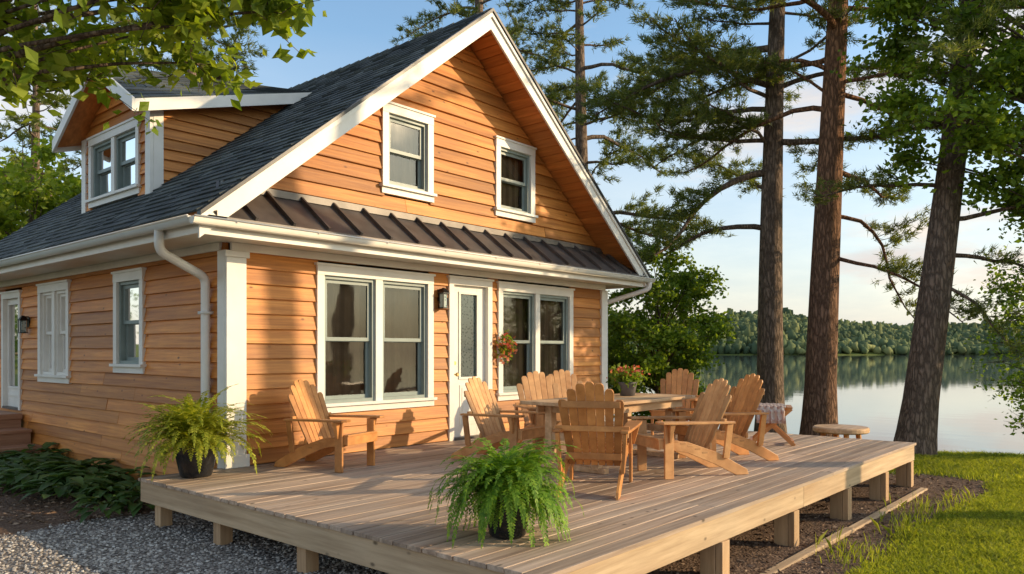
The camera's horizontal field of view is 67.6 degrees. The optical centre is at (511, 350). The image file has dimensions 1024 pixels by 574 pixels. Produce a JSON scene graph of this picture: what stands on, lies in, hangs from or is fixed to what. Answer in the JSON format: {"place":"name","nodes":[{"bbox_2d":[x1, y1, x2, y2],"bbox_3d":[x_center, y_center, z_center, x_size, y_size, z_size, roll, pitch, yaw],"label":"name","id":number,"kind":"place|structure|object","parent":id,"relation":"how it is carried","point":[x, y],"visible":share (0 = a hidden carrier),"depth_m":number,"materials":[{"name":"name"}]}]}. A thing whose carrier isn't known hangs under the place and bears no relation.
{"place":"outdoors","nodes":[
{"label":"outdoors","id":0,"kind":"place"},
{"bbox_2d":[0,510,388,573],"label":"gravel","id":1,"kind":"structure","parent":0,"point":[191,567],"depth_m":6.46,"materials":[{"name":"grey gravel"}]},
{"bbox_2d":[0,351,1015,573],"bbox_3d":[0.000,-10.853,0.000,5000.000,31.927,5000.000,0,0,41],"label":"ground","id":2,"kind":"structure","parent":0,"point":[7,528],"depth_m":7.06,"materials":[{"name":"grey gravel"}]},
{"bbox_2d":[0,410,41,453],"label":"side entry steps","id":3,"kind":"structure","parent":2,"relation":"on","point":[14,435],"depth_m":11.82,"materials":[{"name":"brown wood"}]},
{"bbox_2d":[0,138,59,233],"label":"background birch","id":4,"kind":"object","parent":2,"relation":"on","point":[4,185],"visible":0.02,"depth_m":32.71,"materials":[{"name":"green plant"}]},
{"bbox_2d":[0,2,71,229],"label":"white pine tree","id":5,"kind":"object","parent":2,"relation":"on","point":[30,134],"visible":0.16,"depth_m":30.81,"materials":[{"name":"green plant"}]},
{"bbox_2d":[0,133,80,239],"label":"background birch","id":6,"kind":"object","parent":2,"relation":"on","point":[39,202],"visible":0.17,"depth_m":26.42,"materials":[{"name":"green plant"}]},
{"bbox_2d":[7,155,79,210],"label":"background forest","id":7,"kind":"object","parent":2,"relation":"on","point":[67,168],"depth_m":44.25,"materials":[{"name":"green plant"}]},
{"bbox_2d":[0,442,156,523],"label":"hosta bed","id":8,"kind":"object","parent":2,"relation":"on","point":[47,472],"visible":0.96,"depth_m":8.94,"materials":[{"name":"green plant"}]},
{"bbox_2d":[0,0,326,135],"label":"oak tree","id":9,"kind":"object","parent":2,"relation":"on","point":[71,60],"visible":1,"depth_m":5.54,"materials":[{"name":"green plant"}]},
{"bbox_2d":[60,0,269,174],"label":"white pine tree","id":10,"kind":"object","parent":2,"relation":"on","point":[233,37],"visible":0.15,"depth_m":21.84,"materials":[{"name":"green plant"}]},
{"bbox_2d":[389,0,589,117],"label":"white pine tree","id":11,"kind":"object","parent":2,"relation":"on","point":[513,32],"visible":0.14,"depth_m":24.77,"materials":[{"name":"green plant"}]},
{"bbox_2d":[138,429,915,573],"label":"wooden deck","id":12,"kind":"structure","parent":2,"relation":"on","point":[360,511],"depth_m":6.48,"materials":[{"name":"brown wood"}]},
{"bbox_2d":[123,384,272,480],"bbox_3d":[-3.092,0.786,7.600,1.430,0.920,1.482,0,0,-26],"label":"potted fern","id":13,"kind":"object","parent":12,"relation":"on","point":[194,435],"visible":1,"depth_m":7.43,"materials":[{"name":"green plant"}]},
{"bbox_2d":[274,379,383,472],"bbox_3d":[-1.994,0.779,8.251,1.034,0.936,0.732,0,0,26],"label":"adirondack chair","id":14,"kind":"object","parent":12,"relation":"on","point":[313,415],"visible":1,"depth_m":8.20,"materials":[{"name":"brown wood"}]},
{"bbox_2d":[246,45,600,464],"bbox_3d":[-0.703,-1.607,10.818,0.057,5.699,7.080,0,0,41],"label":"front siding","id":15,"kind":"object","parent":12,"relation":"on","point":[459,96],"visible":0.68,"depth_m":10.16,"materials":[{"name":"orange wood"}]},
{"bbox_2d":[0,30,634,270],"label":"roof deck and soffit","id":16,"kind":"structure","parent":15,"relation":"on","point":[489,54],"depth_m":11.85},
{"bbox_2d":[314,262,436,412],"bbox_3d":[-1.750,-0.149,9.714,0.295,1.778,1.920,0,0,41],"label":"window","id":17,"kind":"structure","parent":15,"relation":"attached to","point":[374,331],"depth_m":9.63,"materials":[{"name":"white paint"}]},
{"bbox_2d":[379,101,436,202],"bbox_3d":[-1.430,-2.599,10.085,0.295,1.178,0.940,0,0,41],"label":"window","id":18,"kind":"structure","parent":15,"relation":"attached to","point":[407,150],"depth_m":10.13,"materials":[{"name":"white paint"}]},
{"bbox_2d":[213,181,644,276],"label":"pent roof","id":19,"kind":"structure","parent":15,"relation":"attached to","point":[270,209],"depth_m":9.65,"materials":[{"name":"brown metal"}]},
{"bbox_2d":[221,180,602,252],"bbox_3d":[-0.697,-1.760,10.800,0.048,0.080,7.240,0,0,41],"label":"pent flashing","id":20,"kind":"object","parent":19,"relation":"attached to","point":[329,202],"visible":0.57,"depth_m":10.04,"materials":[{"name":"brown metal"}]},
{"bbox_2d":[437,288,449,308],"bbox_3d":[-0.940,-0.720,10.415,0.145,0.280,0.120,0,0,41],"label":"wall lantern","id":21,"kind":"object","parent":15,"relation":"attached to","point":[442,293],"depth_m":10.39,"materials":[{"name":"black metal"}]},
{"bbox_2d":[446,275,493,440],"bbox_3d":[-0.616,0.101,10.942,0.148,2.298,0.920,0,0,41],"label":"front door","id":22,"kind":"structure","parent":15,"relation":"attached to","point":[469,310],"depth_m":10.94,"materials":[{"name":"white paint"}]},
{"bbox_2d":[494,328,517,364],"bbox_3d":[-0.073,-0.073,11.362,0.433,0.556,0.331,0,0,-29],"label":"hanging flower wreath","id":23,"kind":"object","parent":15,"relation":"attached to","point":[505,349],"visible":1,"depth_m":11.32,"materials":[{"name":"green plant"}]},
{"bbox_2d":[493,135,537,222],"bbox_3d":[-0.015,-2.599,11.724,0.295,1.178,0.970,0,0,41],"label":"window","id":24,"kind":"structure","parent":15,"relation":"attached to","point":[514,174],"depth_m":11.79,"materials":[{"name":"white paint"}]},
{"bbox_2d":[495,281,574,400],"bbox_3d":[0.331,-0.149,12.125,0.295,1.778,1.930,0,0,41],"label":"window","id":25,"kind":"structure","parent":15,"relation":"attached to","point":[536,321],"depth_m":12.05,"materials":[{"name":"white paint"}]},
{"bbox_2d":[451,376,544,458],"bbox_3d":[-0.139,0.774,8.791,1.045,0.946,0.739,0,0,35],"label":"adirondack chair","id":26,"kind":"object","parent":12,"relation":"on","point":[485,409],"visible":0.9,"depth_m":8.76,"materials":[{"name":"brown wood"}]},
{"bbox_2d":[427,437,583,549],"bbox_3d":[-0.037,0.976,5.189,1.041,0.804,1.063,0,0,41],"label":"potted fern","id":27,"kind":"object","parent":12,"relation":"on","point":[510,487],"visible":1,"depth_m":4.97,"materials":[{"name":"green plant"}]},
{"bbox_2d":[513,371,578,449],"bbox_3d":[0.428,0.754,9.671,0.770,0.986,1.088,0,0,-18],"label":"adirondack chair","id":28,"kind":"object","parent":12,"relation":"on","point":[539,387],"visible":0.47,"depth_m":9.91,"materials":[{"name":"brown wood"}]},
{"bbox_2d":[548,369,587,422],"bbox_3d":[0.785,0.754,10.523,0.770,0.986,1.088,0,0,-12],"label":"adirondack chair","id":29,"kind":"object","parent":12,"relation":"on","point":[564,386],"visible":0.17,"depth_m":10.84,"materials":[{"name":"brown wood"}]},
{"bbox_2d":[553,381,641,499],"bbox_3d":[0.762,0.754,6.978,0.770,0.986,1.088,0,0,14],"label":"adirondack chair","id":30,"kind":"object","parent":12,"relation":"on","point":[594,444],"visible":0.99,"depth_m":6.75,"materials":[{"name":"brown wood"}]},
{"bbox_2d":[520,393,694,474],"bbox_3d":[1.135,0.886,8.578,0.920,0.721,2.150,0,0,41],"label":"dining table","id":31,"kind":"object","parent":12,"relation":"on","point":[637,402],"visible":0.53,"depth_m":8.23,"materials":[{"name":"brown wood"}]},
{"bbox_2d":[606,362,655,395],"bbox_3d":[1.377,0.330,8.988,0.542,0.386,0.556,0,0,-6],"label":"flower planter","id":32,"kind":"object","parent":31,"relation":"on","point":[626,376],"visible":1,"depth_m":8.93,"materials":[{"name":"green plant"}]},
{"bbox_2d":[649,368,698,434],"bbox_3d":[2.426,0.754,11.270,0.770,0.986,1.088,0,0,20],"label":"adirondack chair","id":33,"kind":"object","parent":12,"relation":"on","point":[684,384],"visible":0.56,"depth_m":11.50,"materials":[{"name":"brown wood"}]},
{"bbox_2d":[627,378,748,478],"bbox_3d":[1.810,0.764,7.822,1.066,0.966,0.755,0,0,-18],"label":"adirondack chair","id":34,"kind":"object","parent":12,"relation":"on","point":[707,415],"visible":0.99,"depth_m":7.70,"materials":[{"name":"brown wood"}]},
{"bbox_2d":[668,373,778,460],"bbox_3d":[2.449,0.754,8.778,1.088,0.986,0.770,0,0,-22],"label":"adirondack chair","id":35,"kind":"object","parent":12,"relation":"on","point":[746,394],"visible":0.68,"depth_m":8.73,"materials":[{"name":"brown wood"}]},
{"bbox_2d":[750,403,795,445],"bbox_3d":[3.500,0.989,10.300,0.595,0.552,0.620,0,0,18],"label":"folding stool with blanket","id":36,"kind":"object","parent":12,"relation":"on","point":[779,413],"visible":0.83,"depth_m":10.05,"materials":[{"name":"white fabric"}]},
{"bbox_2d":[813,424,869,438],"bbox_3d":[5.380,1.614,12.500,0.860,0.759,0.860,0,0,41],"label":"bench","id":37,"kind":"object","parent":12,"relation":"on","point":[844,430],"visible":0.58,"depth_m":12.24,"materials":[{"name":"brown wood"}]},
{"bbox_2d":[508,0,736,250],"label":"white pine tree","id":38,"kind":"object","parent":2,"relation":"on","point":[582,138],"visible":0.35,"depth_m":22.65,"materials":[{"name":"green plant"}]},
{"bbox_2d":[608,307,641,381],"bbox_3d":[1.617,0.322,18.640,3.478,3.223,3.602,0,0,41],"label":"lakeside shrub","id":39,"kind":"object","parent":2,"relation":"on","point":[619,355],"visible":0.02,"depth_m":18.00,"materials":[{"name":"green plant"}]},
{"bbox_2d":[608,239,737,423],"bbox_3d":[3.315,-0.304,16.658,3.460,4.548,3.578,0,0,41],"label":"lakeside shrub","id":40,"kind":"object","parent":2,"relation":"on","point":[662,337],"visible":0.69,"depth_m":16.31,"materials":[{"name":"green plant"}]},
{"bbox_2d":[571,0,1012,432],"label":"red pine tree","id":41,"kind":"object","parent":2,"relation":"on","point":[770,368],"visible":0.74,"depth_m":16.89,"materials":[{"name":"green plant"}]},
{"bbox_2d":[610,307,1023,354],"bbox_3d":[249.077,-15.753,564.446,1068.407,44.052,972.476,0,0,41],"label":"distant forest","id":42,"kind":"object","parent":2,"relation":"on","point":[864,337],"visible":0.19,"depth_m":520.80,"materials":[{"name":"green plant"}]},
{"bbox_2d":[654,0,1023,436],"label":"red pine tree","id":43,"kind":"object","parent":2,"relation":"on","point":[820,404],"visible":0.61,"depth_m":15.92,"materials":[{"name":"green plant"}]},
{"bbox_2d":[759,487,927,573],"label":"landscape timber","id":44,"kind":"object","parent":2,"relation":"on","point":[806,552],"visible":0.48,"depth_m":7.42,"materials":[{"name":"brown wood"}]},
{"bbox_2d":[791,0,1023,455],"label":"white pine tree","id":45,"kind":"object","parent":2,"relation":"on","point":[917,423],"visible":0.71,"depth_m":14.15,"materials":[{"name":"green plant"}]},
{"bbox_2d":[830,0,1023,242],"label":"maple tree","id":46,"kind":"object","parent":2,"relation":"on","point":[987,134],"visible":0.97,"depth_m":13.37,"materials":[{"name":"green plant"}]},
{"bbox_2d":[834,449,1023,573],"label":"lawn grass","id":47,"kind":"structure","parent":2,"relation":"on","point":[992,524],"depth_m":7.57,"materials":[{"name":"green plant"}]},
{"bbox_2d":[957,211,1023,435],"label":"birch tree","id":48,"kind":"object","parent":2,"relation":"on","point":[1004,288],"visible":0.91,"depth_m":14.52,"materials":[{"name":"green plant"}]},
{"bbox_3d":[-3.664,1.815,13.394,7.690,0.470,7.030,0,0,41],"label":"foundation","id":49,"kind":"object","parent":2,"relation":"on","visible":0},
{"bbox_2d":[0,242,228,480],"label":"side siding","id":50,"kind":"object","parent":49,"relation":"on","point":[91,410],"visible":0.38,"depth_m":10.02,"materials":[{"name":"orange wood"}]},
{"bbox_2d":[0,290,22,409],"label":"side door","id":51,"kind":"structure","parent":50,"relation":"attached to","point":[11,359],"depth_m":12.82,"materials":[{"name":"white paint"}]},
{"bbox_2d":[17,315,29,332],"bbox_3d":[-7.709,-0.420,12.067,0.120,0.280,0.145,0,0,41],"label":"side lantern","id":52,"kind":"object","parent":50,"relation":"attached to","point":[22,319],"visible":1,"depth_m":12.04,"materials":[{"name":"black metal"}]},
{"bbox_2d":[34,279,71,383],"bbox_3d":[-6.778,-0.279,11.469,1.310,1.498,0.295,0,0,41],"label":"side window","id":53,"kind":"structure","parent":50,"relation":"attached to","point":[53,334],"depth_m":11.38,"materials":[{"name":"white paint"}]},
{"bbox_2d":[109,267,146,373],"bbox_3d":[-4.803,-0.374,9.763,0.930,1.308,0.295,0,0,41],"label":"window","id":54,"kind":"structure","parent":50,"relation":"attached to","point":[129,323],"depth_m":9.82,"materials":[{"name":"white paint"}]},
{"bbox_2d":[0,224,644,468],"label":"eave trim","id":55,"kind":"structure","parent":49,"relation":"on","point":[183,241],"depth_m":8.71,"materials":[{"name":"white paint"}]},
{"bbox_2d":[0,8,490,258],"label":"roof shingle courses","id":56,"kind":"object","parent":55,"relation":"on","point":[241,157],"visible":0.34,"depth_m":9.82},
{"bbox_2d":[84,89,145,211],"bbox_3d":[-5.550,-2.802,10.710,2.240,2.037,0.058,0,0,41],"label":"dormer face siding","id":57,"kind":"object","parent":56,"relation":"on","point":[103,114],"visible":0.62,"depth_m":10.68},
{"bbox_2d":[52,72,311,213],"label":"dormer trim","id":58,"kind":"structure","parent":56,"relation":"attached to","point":[77,120],"depth_m":10.63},
{"bbox_2d":[85,115,141,208],"bbox_3d":[-5.534,-2.614,10.791,1.740,1.028,0.295,0,0,41],"label":"window","id":59,"kind":"structure","parent":58,"relation":"attached to","point":[114,159],"depth_m":10.70,"materials":[{"name":"white paint"}]},
{"bbox_2d":[111,66,308,97],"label":"dormer shingles","id":60,"kind":"object","parent":58,"relation":"on","point":[146,90],"visible":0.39,"depth_m":10.39,"materials":[{"name":"grey"}]},
{"bbox_2d":[164,104,288,182],"bbox_3d":[-4.782,-2.984,11.600,2.296,1.733,2.312,0,0,41],"label":"dormer cheek siding","id":61,"kind":"object","parent":56,"relation":"on","point":[192,137],"visible":0.46,"depth_m":10.47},
{"bbox_2d":[198,12,648,287],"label":"rake boards","id":62,"kind":"object","parent":56,"relation":"attached to","point":[250,190],"visible":0.61,"depth_m":9.49,"materials":[{"name":"white paint"}]},
{"bbox_2d":[197,8,650,277],"bbox_3d":[-0.279,-2.989,10.439,0.075,3.383,8.300,0,0,41],"label":"drip edge","id":63,"kind":"object","parent":56,"relation":"attached to","point":[312,134],"visible":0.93,"depth_m":9.34,"materials":[{"name":"white metal"}]},
{"bbox_2d":[0,214,655,414],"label":"gutters and downspouts","id":64,"kind":"object","parent":55,"relation":"attached to","point":[157,228],"visible":0.72,"depth_m":8.30,"materials":[{"name":"white metal"}]},
{"bbox_2d":[229,194,568,287],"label":"trim","id":65,"kind":"structure","parent":49,"relation":"on","point":[427,272],"depth_m":10.62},
{"bbox_2d":[0,0,1023,325],"label":"sky","id":66,"kind":"structure","parent":0,"point":[352,31],"materials":[{"name":"blue"}]},
{"bbox_2d":[609,355,1023,453],"bbox_3d":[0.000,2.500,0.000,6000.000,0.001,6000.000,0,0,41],"label":"lake","id":67,"kind":"structure","parent":0,"point":[870,389],"depth_m":42.93,"materials":[{"name":"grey liquid"}]},
{"bbox_2d":[815,450,1022,568],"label":"tall grass","id":68,"kind":"structure","parent":0,"point":[887,529],"depth_m":7.64,"materials":[{"name":"green plant"}]}
]}

